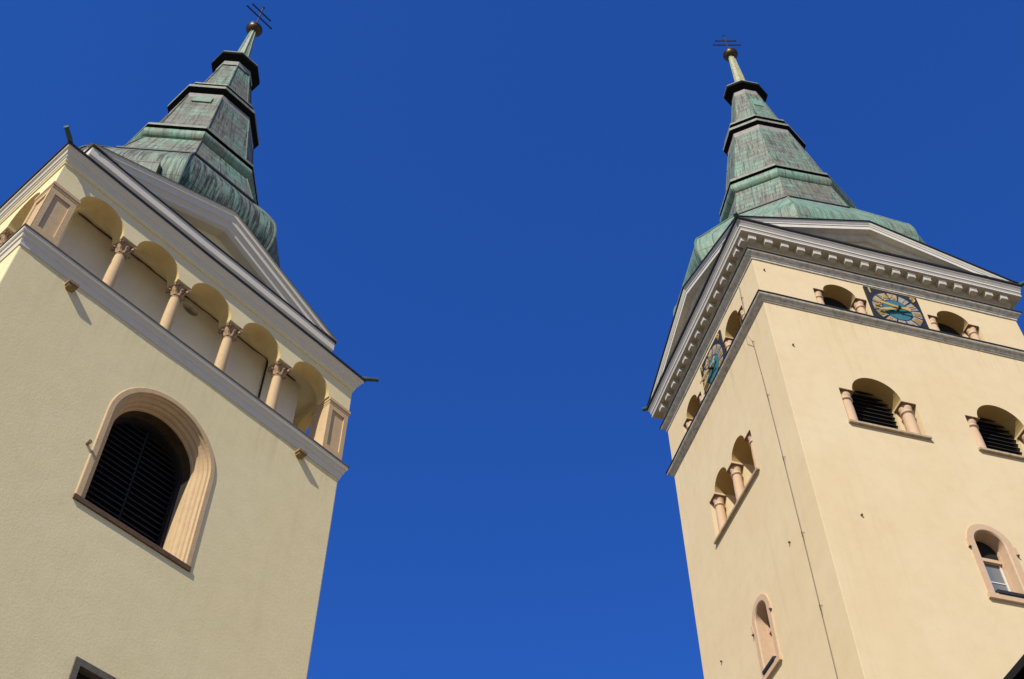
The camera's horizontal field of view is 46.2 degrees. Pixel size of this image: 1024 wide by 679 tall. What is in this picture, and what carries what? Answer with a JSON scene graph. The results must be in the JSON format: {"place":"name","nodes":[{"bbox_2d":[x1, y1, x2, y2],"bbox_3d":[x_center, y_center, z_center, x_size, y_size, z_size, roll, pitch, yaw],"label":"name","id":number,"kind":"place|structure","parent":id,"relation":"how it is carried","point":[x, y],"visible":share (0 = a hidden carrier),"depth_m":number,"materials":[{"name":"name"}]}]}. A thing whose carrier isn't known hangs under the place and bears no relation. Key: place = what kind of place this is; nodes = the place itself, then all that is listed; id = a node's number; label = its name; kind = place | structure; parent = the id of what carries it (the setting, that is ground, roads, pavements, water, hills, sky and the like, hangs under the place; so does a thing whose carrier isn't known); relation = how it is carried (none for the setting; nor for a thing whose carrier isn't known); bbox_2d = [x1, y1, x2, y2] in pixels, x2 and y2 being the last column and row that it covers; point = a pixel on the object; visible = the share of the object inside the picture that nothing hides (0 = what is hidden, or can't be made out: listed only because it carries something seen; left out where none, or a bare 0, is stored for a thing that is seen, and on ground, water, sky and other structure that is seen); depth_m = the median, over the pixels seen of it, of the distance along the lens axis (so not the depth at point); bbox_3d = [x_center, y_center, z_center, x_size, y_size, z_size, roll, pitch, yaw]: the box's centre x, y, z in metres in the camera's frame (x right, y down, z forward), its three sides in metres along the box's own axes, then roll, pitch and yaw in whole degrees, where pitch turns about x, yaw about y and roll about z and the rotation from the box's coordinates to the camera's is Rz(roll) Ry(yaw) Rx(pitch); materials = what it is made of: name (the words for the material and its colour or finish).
{"place":"outdoors","nodes":[
{"label":"outdoors","id":0,"kind":"place"},
{"bbox_2d":[0,0,1023,678],"label":"sky","id":1,"kind":"structure","parent":0,"point":[494,212],"materials":[{"name":"blue"}]},
{"label":"ground","id":2,"kind":"structure","parent":0,"visible":0},
{"bbox_2d":[0,3,378,678],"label":"gallery tower","id":3,"kind":"structure","parent":2,"relation":"on","point":[178,377],"depth_m":25.39,"materials":[{"name":"beige paint"}]},
{"bbox_2d":[68,656,116,678],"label":"small window","id":4,"kind":"structure","parent":3,"relation":"in","point":[81,669],"depth_m":20.33,"materials":[{"name":"grey stone"}]},
{"bbox_2d":[73,387,214,571],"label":"bell window","id":5,"kind":"structure","parent":3,"relation":"in","point":[149,470],"depth_m":24.77,"materials":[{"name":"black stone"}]},
{"bbox_2d":[642,35,1023,678],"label":"clock tower","id":6,"kind":"structure","parent":2,"relation":"on","point":[835,403],"depth_m":33.46,"materials":[{"name":"beige paint"}]},
{"bbox_2d":[709,430,759,544],"bbox_3d":[6.448,4.232,34.223,0.475,1.606,3.180,12,-52,-10],"label":"double window","id":7,"kind":"structure","parent":6,"relation":"in","point":[735,469],"depth_m":34.32,"materials":[{"name":"beige paint"}]},
{"bbox_2d":[751,594,782,678],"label":"arched window","id":8,"kind":"structure","parent":6,"relation":"in","point":[763,628],"depth_m":30.25,"materials":[{"name":"beige stone"}]},
{"bbox_2d":[839,387,931,439],"bbox_3d":[9.907,1.969,32.766,2.380,2.185,0.760,12,-52,-10],"label":"louvred window","id":9,"kind":"structure","parent":6,"relation":"in","point":[861,410],"depth_m":32.86,"materials":[{"name":"black wood"}]},
{"bbox_2d":[965,415,1023,459],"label":"louvred window","id":10,"kind":"structure","parent":6,"relation":"in","point":[989,439],"depth_m":33.65,"materials":[{"name":"black wood"}]},
{"bbox_2d":[966,524,1023,604],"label":"arched window","id":11,"kind":"structure","parent":6,"relation":"in","point":[1000,568],"depth_m":29.12,"materials":[{"name":"beige stone"}]},
{"bbox_2d":[1003,654,1023,678],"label":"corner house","id":12,"kind":"structure","parent":2,"relation":"on","point":[1016,671],"depth_m":7.65,"materials":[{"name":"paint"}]}
]}

